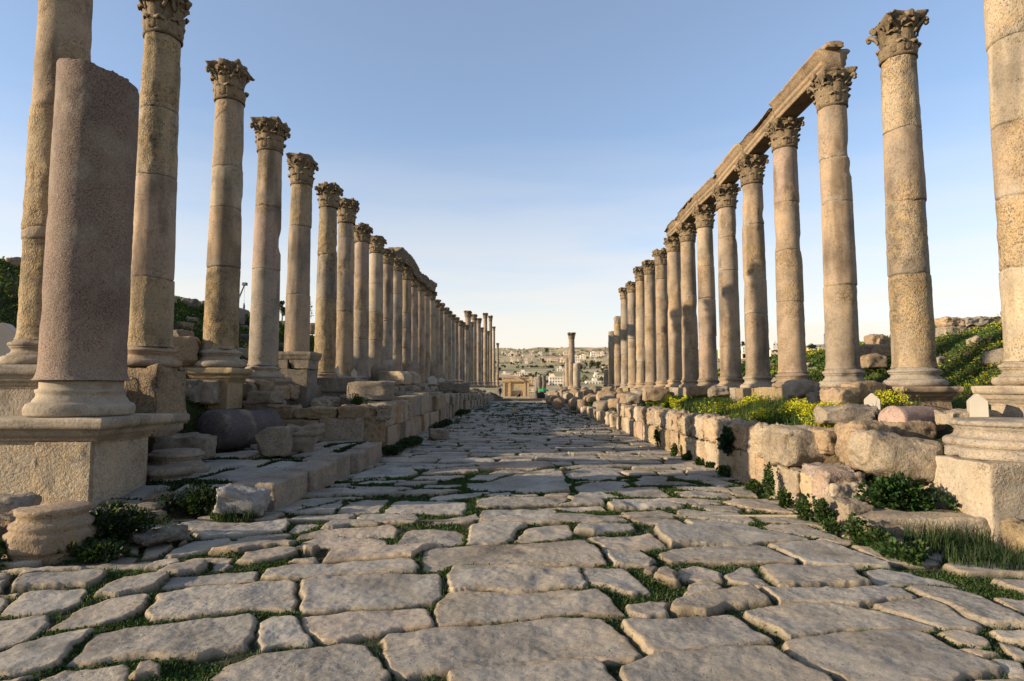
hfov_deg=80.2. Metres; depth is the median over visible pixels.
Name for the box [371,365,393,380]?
terrace block
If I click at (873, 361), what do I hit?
boulder
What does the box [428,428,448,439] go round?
street block
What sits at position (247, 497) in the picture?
white rock
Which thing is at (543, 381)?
column stub
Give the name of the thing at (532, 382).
house
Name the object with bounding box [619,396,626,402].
rubble rock
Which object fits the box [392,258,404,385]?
column
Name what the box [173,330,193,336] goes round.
terrace block
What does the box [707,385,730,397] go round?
boulder
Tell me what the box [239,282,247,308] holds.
crane
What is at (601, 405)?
rubble rock
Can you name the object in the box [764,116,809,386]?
column
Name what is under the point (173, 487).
grass clump
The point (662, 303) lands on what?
column
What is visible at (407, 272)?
column
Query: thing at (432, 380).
floodlight box
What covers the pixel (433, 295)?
column
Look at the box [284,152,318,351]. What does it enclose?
column
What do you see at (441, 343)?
column
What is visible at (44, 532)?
moulded drum
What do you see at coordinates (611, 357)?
column
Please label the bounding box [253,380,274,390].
terrace block
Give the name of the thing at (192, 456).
moulded drum
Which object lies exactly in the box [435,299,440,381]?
column
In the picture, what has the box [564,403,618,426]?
kerb wall
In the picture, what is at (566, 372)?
column
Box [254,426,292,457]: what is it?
cube block
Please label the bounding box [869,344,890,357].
boulder
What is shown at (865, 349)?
boulder
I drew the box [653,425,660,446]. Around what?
wall weed
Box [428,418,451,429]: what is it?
wall foot bush
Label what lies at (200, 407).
slope grass
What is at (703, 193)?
stone beam
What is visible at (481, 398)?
street wall
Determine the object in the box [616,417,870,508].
kerb wall
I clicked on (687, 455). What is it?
wall weed
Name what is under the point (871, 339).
boulder
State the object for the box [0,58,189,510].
broken granite column
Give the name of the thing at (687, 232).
column
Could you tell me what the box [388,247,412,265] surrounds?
stone beam
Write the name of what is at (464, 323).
column
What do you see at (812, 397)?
boulder
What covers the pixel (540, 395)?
souvenir stand
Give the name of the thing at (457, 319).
column
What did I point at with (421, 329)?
column
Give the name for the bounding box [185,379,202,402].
terrace block
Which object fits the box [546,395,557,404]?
fallen drum
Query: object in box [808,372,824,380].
bank bush
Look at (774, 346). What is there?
house
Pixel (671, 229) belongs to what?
stone beam
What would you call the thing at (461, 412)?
wall foot bush
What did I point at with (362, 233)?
column
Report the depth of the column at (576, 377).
83.34 m
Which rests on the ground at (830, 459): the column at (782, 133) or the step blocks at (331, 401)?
the step blocks at (331, 401)
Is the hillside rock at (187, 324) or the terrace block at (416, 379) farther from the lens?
the terrace block at (416, 379)
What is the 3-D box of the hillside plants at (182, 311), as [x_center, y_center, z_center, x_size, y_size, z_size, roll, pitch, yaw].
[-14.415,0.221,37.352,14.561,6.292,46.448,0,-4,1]
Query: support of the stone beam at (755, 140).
on the column at (749, 169)
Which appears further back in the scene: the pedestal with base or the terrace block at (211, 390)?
the terrace block at (211, 390)
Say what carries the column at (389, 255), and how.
on the stylobate at (291, 393)
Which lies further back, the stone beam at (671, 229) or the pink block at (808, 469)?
the stone beam at (671, 229)
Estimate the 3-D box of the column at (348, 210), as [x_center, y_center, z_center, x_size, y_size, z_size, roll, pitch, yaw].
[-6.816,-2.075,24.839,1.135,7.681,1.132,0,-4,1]
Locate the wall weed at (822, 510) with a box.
[814,497,835,528]
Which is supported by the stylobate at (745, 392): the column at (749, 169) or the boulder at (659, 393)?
the column at (749, 169)
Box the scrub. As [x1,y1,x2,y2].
[470,345,820,387]
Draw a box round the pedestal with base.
[919,417,1023,548]
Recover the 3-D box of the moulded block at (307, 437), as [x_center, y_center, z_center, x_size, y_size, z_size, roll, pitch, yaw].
[-4.528,2.111,13.149,0.828,0.636,0.670,0,-4,-5]
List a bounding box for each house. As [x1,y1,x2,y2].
[517,370,528,375]
[529,376,534,385]
[548,374,562,384]
[557,366,564,370]
[575,355,579,362]
[585,378,600,383]
[590,351,597,356]
[593,372,603,376]
[769,350,777,356]
[771,341,777,350]
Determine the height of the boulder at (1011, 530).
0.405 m
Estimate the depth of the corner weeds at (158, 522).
7.60 m
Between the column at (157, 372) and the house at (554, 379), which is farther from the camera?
the house at (554, 379)
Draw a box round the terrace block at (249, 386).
[242,382,256,400]
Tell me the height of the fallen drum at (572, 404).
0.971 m
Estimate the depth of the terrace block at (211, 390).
13.78 m
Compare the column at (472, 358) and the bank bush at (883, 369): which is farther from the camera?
the column at (472, 358)
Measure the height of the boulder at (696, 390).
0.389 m
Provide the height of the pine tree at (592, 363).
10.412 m
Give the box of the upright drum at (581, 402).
[576,399,588,411]
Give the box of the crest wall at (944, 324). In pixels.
[934,316,1000,337]
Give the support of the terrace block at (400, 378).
on the ground at (830, 459)
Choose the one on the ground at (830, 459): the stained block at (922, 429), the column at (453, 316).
the stained block at (922, 429)
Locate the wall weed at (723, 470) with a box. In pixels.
[716,465,730,476]
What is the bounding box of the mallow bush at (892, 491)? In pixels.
[853,471,960,512]
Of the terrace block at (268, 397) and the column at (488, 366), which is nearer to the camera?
the terrace block at (268, 397)
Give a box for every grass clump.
[151,478,225,496]
[208,503,269,522]
[890,517,1000,554]
[934,537,1023,570]
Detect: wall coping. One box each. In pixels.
[266,404,391,421]
[616,403,785,457]
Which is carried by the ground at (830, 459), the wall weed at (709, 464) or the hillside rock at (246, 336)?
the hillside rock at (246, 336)
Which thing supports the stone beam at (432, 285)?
on the column at (428, 290)
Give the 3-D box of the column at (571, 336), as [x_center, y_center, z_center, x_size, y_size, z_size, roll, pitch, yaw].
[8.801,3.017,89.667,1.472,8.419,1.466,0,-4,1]
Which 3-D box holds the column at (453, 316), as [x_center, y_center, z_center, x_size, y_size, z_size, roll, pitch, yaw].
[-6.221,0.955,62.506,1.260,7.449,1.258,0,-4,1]
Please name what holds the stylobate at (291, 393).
on the ground at (830, 459)
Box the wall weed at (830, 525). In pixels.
[821,516,841,537]
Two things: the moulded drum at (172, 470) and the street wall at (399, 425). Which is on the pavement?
the moulded drum at (172, 470)
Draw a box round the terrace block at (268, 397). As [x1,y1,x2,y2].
[245,390,284,404]
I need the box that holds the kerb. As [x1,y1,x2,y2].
[234,441,381,510]
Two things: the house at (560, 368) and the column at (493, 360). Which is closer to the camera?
the column at (493, 360)
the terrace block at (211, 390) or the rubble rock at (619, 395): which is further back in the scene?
the rubble rock at (619, 395)
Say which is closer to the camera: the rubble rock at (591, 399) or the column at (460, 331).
the rubble rock at (591, 399)
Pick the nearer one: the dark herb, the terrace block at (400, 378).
the dark herb
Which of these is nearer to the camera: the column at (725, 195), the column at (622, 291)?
the column at (725, 195)
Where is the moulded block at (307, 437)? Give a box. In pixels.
[287,423,324,451]
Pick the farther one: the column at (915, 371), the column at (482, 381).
the column at (482, 381)
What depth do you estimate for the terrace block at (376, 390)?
18.13 m
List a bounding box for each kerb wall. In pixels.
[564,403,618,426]
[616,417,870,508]
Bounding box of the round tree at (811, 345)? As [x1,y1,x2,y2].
[807,343,817,349]
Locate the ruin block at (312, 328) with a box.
[310,323,314,333]
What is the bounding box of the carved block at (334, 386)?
[317,377,360,396]
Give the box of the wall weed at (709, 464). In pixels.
[705,461,714,467]
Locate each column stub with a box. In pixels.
[536,376,541,392]
[541,375,545,392]
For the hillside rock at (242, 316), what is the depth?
38.04 m
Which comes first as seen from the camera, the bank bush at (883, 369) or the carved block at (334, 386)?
the carved block at (334, 386)
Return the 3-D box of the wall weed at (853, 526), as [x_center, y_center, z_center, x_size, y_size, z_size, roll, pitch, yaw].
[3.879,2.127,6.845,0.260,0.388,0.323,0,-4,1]
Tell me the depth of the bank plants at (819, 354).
19.03 m
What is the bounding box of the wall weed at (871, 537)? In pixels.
[851,526,896,549]
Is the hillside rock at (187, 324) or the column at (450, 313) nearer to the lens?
the hillside rock at (187, 324)
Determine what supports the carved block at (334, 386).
on the ground at (830, 459)
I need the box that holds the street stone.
[511,407,518,412]
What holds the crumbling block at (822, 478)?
on the kerb wall at (745, 467)
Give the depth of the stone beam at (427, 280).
44.40 m
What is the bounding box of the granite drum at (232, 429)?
[196,409,282,450]
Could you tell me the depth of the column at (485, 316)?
120.15 m
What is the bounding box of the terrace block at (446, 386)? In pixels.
[437,381,453,390]
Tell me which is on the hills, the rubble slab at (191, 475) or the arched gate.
the arched gate
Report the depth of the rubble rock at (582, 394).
45.64 m
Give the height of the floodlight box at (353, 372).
0.525 m
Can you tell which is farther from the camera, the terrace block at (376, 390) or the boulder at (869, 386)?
the terrace block at (376, 390)
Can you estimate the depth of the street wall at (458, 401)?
39.95 m
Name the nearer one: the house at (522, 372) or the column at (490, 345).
the column at (490, 345)
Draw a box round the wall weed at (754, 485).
[743,478,762,494]
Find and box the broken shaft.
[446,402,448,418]
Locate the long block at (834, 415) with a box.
[812,403,877,425]
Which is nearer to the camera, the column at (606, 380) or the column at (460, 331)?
the column at (606, 380)
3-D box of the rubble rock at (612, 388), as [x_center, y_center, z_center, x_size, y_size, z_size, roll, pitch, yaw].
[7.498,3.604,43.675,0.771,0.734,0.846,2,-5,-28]
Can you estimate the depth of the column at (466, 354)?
78.14 m
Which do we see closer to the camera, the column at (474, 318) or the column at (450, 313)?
the column at (450, 313)
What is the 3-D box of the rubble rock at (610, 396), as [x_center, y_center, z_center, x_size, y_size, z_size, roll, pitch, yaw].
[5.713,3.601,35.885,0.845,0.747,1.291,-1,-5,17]
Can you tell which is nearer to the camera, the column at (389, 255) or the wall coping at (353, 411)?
the wall coping at (353, 411)
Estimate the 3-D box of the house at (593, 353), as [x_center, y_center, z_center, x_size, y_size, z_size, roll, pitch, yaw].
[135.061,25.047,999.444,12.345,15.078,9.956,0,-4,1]
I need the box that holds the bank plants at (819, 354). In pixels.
[717,314,1002,408]
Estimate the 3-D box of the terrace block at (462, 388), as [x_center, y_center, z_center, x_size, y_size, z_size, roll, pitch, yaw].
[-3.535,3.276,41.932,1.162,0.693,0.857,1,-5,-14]
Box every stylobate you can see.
[242,384,437,409]
[600,387,820,401]
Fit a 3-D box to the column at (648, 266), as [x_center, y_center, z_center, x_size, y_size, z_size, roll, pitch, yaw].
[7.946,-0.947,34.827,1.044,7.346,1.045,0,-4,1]
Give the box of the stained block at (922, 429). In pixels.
[880,420,937,439]
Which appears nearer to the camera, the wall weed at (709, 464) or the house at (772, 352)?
the wall weed at (709, 464)
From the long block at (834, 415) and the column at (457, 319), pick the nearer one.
the long block at (834, 415)
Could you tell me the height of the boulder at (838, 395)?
0.480 m
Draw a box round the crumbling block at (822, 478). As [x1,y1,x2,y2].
[811,467,864,509]
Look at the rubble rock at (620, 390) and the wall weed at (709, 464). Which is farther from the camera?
the rubble rock at (620, 390)
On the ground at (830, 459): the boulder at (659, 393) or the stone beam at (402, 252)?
the boulder at (659, 393)
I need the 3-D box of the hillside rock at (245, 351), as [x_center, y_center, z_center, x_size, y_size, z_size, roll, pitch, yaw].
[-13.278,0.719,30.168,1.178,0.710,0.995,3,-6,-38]
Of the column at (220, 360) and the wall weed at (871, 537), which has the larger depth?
the column at (220, 360)
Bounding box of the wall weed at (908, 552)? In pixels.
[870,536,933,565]
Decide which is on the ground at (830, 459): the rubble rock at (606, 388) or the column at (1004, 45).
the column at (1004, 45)
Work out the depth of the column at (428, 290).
45.17 m
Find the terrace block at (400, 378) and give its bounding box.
[379,371,411,385]
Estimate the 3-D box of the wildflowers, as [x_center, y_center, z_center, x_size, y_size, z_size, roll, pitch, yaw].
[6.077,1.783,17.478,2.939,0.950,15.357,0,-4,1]
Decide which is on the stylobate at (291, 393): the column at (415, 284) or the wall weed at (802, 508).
the column at (415, 284)
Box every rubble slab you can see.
[126,529,170,546]
[139,510,166,521]
[142,491,174,507]
[156,524,189,541]
[185,474,199,476]
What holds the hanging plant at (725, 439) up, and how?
hanging from the kerb wall at (745, 467)
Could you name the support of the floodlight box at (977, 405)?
on the flat slab
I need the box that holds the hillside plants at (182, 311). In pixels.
[0,256,314,378]
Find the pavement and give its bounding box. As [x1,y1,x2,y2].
[121,440,362,500]
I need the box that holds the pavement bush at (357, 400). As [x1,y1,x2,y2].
[349,392,367,404]
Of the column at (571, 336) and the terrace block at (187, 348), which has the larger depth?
the column at (571, 336)
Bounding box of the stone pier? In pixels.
[278,351,321,407]
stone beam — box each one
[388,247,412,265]
[410,258,419,277]
[417,271,425,282]
[424,275,430,286]
[429,279,436,291]
[664,215,680,236]
[677,193,698,221]
[694,175,717,204]
[713,143,742,184]
[739,108,774,154]
[769,49,849,117]
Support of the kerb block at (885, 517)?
on the ground at (830, 459)
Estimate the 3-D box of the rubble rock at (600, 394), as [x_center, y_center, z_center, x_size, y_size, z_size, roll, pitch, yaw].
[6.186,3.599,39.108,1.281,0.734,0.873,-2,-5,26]
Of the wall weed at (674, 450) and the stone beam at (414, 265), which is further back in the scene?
the stone beam at (414, 265)
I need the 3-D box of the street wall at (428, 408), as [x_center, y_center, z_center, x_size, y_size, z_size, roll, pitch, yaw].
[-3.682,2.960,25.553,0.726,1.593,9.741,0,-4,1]
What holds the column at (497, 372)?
on the ground at (830, 459)
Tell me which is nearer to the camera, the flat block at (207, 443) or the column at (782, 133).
the flat block at (207, 443)
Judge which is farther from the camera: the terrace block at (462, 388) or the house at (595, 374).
the house at (595, 374)
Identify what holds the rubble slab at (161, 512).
on the road
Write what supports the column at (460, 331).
on the ground at (830, 459)
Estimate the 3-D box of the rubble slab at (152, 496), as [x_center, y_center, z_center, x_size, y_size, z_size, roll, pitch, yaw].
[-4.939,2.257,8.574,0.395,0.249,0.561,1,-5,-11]
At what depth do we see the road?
5.11 m
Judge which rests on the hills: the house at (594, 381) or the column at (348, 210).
the house at (594, 381)
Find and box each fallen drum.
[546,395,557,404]
[552,397,564,409]
[561,393,573,403]
[568,397,579,409]
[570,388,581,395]
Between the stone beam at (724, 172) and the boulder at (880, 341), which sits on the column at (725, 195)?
the stone beam at (724, 172)
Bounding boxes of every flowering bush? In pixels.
[0,538,11,569]
[56,536,131,564]
[89,500,156,555]
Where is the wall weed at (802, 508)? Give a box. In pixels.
[792,493,816,521]
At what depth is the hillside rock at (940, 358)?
19.12 m
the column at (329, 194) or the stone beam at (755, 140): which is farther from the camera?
the column at (329, 194)
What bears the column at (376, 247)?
on the stylobate at (291, 393)
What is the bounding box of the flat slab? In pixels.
[934,408,1001,425]
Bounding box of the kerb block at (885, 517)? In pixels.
[842,507,990,543]
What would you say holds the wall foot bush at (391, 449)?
on the road
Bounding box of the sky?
[0,0,1000,349]
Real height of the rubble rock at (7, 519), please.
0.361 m
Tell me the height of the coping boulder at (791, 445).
0.666 m
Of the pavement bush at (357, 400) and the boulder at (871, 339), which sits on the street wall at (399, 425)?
the pavement bush at (357, 400)
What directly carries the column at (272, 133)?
on the ground at (830, 459)
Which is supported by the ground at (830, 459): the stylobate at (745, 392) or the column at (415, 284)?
the stylobate at (745, 392)
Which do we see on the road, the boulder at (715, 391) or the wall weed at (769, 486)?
the wall weed at (769, 486)
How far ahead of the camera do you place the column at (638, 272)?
37.31 m
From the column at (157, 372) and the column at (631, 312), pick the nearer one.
the column at (157, 372)
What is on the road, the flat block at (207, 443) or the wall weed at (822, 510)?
the wall weed at (822, 510)
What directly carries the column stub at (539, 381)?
on the ground at (830, 459)
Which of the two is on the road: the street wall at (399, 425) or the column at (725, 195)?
the street wall at (399, 425)
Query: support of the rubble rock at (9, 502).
on the road
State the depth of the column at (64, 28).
9.07 m
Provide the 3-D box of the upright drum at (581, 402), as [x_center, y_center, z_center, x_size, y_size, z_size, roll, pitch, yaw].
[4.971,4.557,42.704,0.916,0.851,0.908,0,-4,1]
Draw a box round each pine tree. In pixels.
[589,360,595,366]
[595,361,600,368]
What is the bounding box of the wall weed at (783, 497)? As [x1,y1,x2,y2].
[776,488,794,508]
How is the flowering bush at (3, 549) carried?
on the road
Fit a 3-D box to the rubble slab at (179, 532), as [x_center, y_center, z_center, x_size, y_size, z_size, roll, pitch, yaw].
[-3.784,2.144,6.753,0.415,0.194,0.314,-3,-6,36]
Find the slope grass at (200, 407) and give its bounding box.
[151,396,243,450]
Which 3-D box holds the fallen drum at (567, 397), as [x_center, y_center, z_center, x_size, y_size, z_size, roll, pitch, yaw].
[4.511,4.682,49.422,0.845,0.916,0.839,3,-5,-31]
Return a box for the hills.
[474,344,824,397]
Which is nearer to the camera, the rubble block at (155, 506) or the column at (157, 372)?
the rubble block at (155, 506)
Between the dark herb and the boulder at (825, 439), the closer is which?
the dark herb
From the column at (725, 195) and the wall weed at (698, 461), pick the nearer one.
the wall weed at (698, 461)
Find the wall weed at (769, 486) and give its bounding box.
[761,461,775,499]
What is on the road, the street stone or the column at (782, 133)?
the street stone
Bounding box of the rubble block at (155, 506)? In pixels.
[89,499,167,521]
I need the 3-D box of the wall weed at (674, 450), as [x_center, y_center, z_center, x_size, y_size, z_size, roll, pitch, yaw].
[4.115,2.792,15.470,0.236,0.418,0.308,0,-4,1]
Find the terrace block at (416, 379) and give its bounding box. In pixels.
[404,371,420,384]
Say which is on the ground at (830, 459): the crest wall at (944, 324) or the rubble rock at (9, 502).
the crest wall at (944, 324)
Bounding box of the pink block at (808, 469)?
[800,462,854,489]
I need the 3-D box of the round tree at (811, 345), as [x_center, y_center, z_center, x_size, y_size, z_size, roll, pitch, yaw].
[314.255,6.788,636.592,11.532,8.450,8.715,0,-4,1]
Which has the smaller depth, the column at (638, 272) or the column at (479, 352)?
the column at (638, 272)
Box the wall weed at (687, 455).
[681,450,692,460]
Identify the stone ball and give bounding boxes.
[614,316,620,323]
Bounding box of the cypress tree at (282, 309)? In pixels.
[280,300,284,320]
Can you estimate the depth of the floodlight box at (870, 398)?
10.27 m
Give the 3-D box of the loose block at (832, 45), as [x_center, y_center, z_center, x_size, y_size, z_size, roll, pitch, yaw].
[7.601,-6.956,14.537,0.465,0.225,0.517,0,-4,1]
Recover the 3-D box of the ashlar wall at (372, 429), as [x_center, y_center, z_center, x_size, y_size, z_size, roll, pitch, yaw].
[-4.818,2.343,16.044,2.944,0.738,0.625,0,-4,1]
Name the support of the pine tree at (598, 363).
on the hills
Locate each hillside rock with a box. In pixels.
[5,257,20,269]
[174,321,193,329]
[181,298,200,307]
[186,316,198,324]
[238,334,248,344]
[239,308,245,324]
[239,348,248,358]
[936,356,947,366]
[966,335,983,345]
[981,347,1002,367]
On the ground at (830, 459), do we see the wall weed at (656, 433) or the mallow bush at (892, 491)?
the mallow bush at (892, 491)
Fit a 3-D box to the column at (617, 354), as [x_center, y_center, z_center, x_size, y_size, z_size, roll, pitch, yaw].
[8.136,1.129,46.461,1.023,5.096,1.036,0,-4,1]
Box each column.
[0,0,92,415]
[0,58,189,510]
[124,0,191,423]
[184,57,254,409]
[243,116,291,384]
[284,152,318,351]
[314,182,343,376]
[336,197,359,376]
[353,222,372,380]
[368,235,386,380]
[382,248,396,364]
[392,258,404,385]
[402,265,413,385]
[411,277,420,385]
[418,282,426,384]
[425,287,431,385]
[430,291,437,385]
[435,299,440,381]
[439,303,444,378]
[443,307,449,381]
[448,311,452,380]
[451,314,455,383]
[455,317,459,383]
[458,320,463,382]
[463,322,465,382]
[464,310,472,386]
[465,324,470,386]
[471,314,478,386]
[471,322,474,386]
[477,318,482,386]
[481,327,484,386]
[482,313,488,386]
[487,331,490,386]
[488,315,493,386]
[492,326,496,386]
[496,343,499,386]
[563,372,564,386]
[565,358,568,387]
[567,332,575,388]
[573,363,580,387]
[602,369,608,387]
[608,331,613,385]
[613,323,620,385]
[618,287,627,387]
[625,281,636,387]
[633,266,644,387]
[641,259,656,386]
[652,247,668,386]
[663,236,681,386]
[676,222,698,387]
[692,204,719,387]
[711,183,743,386]
[734,154,772,387]
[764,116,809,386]
[806,66,865,387]
[866,8,963,411]
[971,0,1023,417]
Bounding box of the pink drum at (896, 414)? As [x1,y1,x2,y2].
[878,406,944,430]
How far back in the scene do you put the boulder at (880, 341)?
20.67 m
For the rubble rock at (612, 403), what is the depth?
30.74 m
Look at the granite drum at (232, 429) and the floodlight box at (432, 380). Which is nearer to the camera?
the granite drum at (232, 429)
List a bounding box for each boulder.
[626,393,642,403]
[642,386,669,401]
[686,384,709,396]
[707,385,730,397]
[762,424,828,466]
[781,379,819,399]
[805,391,820,408]
[808,426,836,454]
[819,386,863,405]
[834,419,892,469]
[841,380,887,403]
[847,429,944,482]
[859,344,878,355]
[860,353,887,368]
[864,334,886,344]
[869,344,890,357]
[876,338,890,344]
[999,517,1023,555]
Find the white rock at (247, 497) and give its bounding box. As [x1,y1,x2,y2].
[213,483,271,516]
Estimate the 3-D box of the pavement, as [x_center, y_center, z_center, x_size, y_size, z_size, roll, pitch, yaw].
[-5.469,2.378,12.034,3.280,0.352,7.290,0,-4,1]
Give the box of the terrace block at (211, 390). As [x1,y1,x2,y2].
[199,380,220,404]
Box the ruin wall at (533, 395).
[530,394,547,397]
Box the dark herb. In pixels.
[157,481,218,517]
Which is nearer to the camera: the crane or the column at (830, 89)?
the column at (830, 89)
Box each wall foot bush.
[382,444,404,455]
[395,435,424,448]
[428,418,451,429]
[455,409,470,415]
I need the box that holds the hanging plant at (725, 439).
[716,425,735,455]
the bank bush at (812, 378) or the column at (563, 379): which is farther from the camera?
the column at (563, 379)
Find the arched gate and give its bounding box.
[502,377,529,395]
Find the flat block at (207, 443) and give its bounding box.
[153,432,217,459]
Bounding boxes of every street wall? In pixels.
[368,400,413,452]
[394,391,445,434]
[445,392,474,416]
[473,392,493,406]
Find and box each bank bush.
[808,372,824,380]
[870,358,890,374]
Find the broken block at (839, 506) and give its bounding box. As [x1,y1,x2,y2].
[825,496,875,531]
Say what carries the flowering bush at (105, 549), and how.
on the road
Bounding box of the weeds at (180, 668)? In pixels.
[0,402,1023,680]
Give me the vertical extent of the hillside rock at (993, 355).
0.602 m
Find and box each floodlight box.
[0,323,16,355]
[351,369,356,377]
[428,376,436,384]
[864,393,880,416]
[966,394,988,416]
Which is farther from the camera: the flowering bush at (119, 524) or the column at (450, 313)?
the column at (450, 313)
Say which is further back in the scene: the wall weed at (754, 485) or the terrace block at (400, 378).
the terrace block at (400, 378)
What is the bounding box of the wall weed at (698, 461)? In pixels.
[694,456,702,465]
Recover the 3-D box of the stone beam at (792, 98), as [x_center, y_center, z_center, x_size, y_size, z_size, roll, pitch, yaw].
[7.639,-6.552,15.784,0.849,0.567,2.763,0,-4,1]
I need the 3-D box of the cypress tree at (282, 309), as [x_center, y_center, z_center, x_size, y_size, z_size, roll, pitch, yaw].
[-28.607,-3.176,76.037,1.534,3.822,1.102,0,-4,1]
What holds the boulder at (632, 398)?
on the ground at (830, 459)
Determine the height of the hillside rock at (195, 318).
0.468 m
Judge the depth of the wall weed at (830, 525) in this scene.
7.18 m
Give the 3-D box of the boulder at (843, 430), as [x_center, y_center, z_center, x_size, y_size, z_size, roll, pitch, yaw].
[5.043,1.482,8.746,0.689,0.696,0.572,1,-5,-11]
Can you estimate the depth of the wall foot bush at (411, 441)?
17.57 m
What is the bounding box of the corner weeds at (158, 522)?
[134,496,200,528]
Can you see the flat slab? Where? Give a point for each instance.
(941, 418)
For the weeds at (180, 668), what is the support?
on the road
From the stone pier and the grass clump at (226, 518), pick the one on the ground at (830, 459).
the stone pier
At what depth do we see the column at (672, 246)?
29.10 m
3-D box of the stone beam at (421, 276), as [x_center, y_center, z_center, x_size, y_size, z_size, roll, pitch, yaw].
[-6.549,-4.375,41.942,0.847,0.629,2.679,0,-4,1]
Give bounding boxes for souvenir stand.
[537,393,544,397]
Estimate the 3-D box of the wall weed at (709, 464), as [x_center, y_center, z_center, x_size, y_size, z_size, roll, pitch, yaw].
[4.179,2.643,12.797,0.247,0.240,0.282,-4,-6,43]
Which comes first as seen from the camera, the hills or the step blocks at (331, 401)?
the step blocks at (331, 401)
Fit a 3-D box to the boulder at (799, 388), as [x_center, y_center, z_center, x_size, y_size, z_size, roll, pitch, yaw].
[5.933,0.995,12.453,0.672,0.428,0.500,0,-4,-5]
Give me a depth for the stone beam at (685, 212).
25.96 m
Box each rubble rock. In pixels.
[0,492,41,512]
[0,509,15,541]
[578,391,592,398]
[586,396,596,401]
[595,400,608,410]
[597,391,616,398]
[602,386,611,390]
[603,395,615,398]
[607,398,619,408]
[610,386,619,391]
[614,388,622,392]
[616,392,630,397]
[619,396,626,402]
[630,389,640,392]
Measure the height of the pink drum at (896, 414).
0.494 m
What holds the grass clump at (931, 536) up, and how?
on the road
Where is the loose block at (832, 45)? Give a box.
[820,41,843,49]
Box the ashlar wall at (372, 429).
[281,416,385,442]
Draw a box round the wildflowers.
[640,388,940,427]
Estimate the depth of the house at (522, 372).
444.29 m
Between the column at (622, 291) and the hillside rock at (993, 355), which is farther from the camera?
the column at (622, 291)
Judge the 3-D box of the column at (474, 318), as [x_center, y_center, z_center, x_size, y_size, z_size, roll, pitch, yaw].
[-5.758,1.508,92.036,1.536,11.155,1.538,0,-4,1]
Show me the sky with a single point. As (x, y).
(527, 156)
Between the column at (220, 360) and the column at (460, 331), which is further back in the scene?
the column at (460, 331)
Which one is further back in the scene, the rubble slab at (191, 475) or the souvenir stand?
the souvenir stand
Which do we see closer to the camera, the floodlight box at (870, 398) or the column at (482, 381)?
the floodlight box at (870, 398)
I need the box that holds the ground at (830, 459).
[0,267,1006,554]
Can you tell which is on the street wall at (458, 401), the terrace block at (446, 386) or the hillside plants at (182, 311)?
the terrace block at (446, 386)
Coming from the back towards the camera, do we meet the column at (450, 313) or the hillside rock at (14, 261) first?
the column at (450, 313)
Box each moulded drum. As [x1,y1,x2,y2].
[2,500,98,566]
[146,463,194,479]
[147,448,210,473]
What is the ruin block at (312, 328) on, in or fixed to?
on the ground at (830, 459)
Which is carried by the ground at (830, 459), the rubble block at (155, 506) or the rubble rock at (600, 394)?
the rubble block at (155, 506)
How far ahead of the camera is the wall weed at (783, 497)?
8.70 m
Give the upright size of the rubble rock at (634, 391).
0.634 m
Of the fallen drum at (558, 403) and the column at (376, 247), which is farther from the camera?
the fallen drum at (558, 403)
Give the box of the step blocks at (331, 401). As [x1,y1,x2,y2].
[310,391,429,407]
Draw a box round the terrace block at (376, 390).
[346,381,395,400]
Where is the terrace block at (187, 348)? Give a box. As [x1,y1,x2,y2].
[173,336,200,367]
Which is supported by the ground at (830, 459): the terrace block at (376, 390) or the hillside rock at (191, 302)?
the hillside rock at (191, 302)
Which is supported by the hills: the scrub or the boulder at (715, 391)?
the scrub
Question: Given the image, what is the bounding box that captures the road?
[0,401,1023,680]
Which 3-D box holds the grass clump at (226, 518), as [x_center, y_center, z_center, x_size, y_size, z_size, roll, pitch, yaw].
[-3.605,2.245,8.013,0.950,0.267,0.662,0,-4,1]
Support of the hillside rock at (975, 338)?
on the ground at (830, 459)
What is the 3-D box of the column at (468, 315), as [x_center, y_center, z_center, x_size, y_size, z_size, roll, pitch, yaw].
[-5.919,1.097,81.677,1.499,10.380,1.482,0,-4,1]
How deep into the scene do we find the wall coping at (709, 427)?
13.75 m
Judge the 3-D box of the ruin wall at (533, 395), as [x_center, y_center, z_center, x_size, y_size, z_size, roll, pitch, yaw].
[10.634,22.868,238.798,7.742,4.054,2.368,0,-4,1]
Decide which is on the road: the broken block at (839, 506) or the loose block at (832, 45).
the broken block at (839, 506)
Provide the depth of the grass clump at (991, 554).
5.91 m
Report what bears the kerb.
on the road
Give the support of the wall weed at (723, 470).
on the road
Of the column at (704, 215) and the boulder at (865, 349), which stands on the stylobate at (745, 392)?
the column at (704, 215)
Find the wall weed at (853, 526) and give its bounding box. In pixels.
[842,512,868,540]
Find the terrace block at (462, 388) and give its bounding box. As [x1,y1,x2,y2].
[452,383,469,392]
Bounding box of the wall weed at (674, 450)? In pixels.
[670,443,677,456]

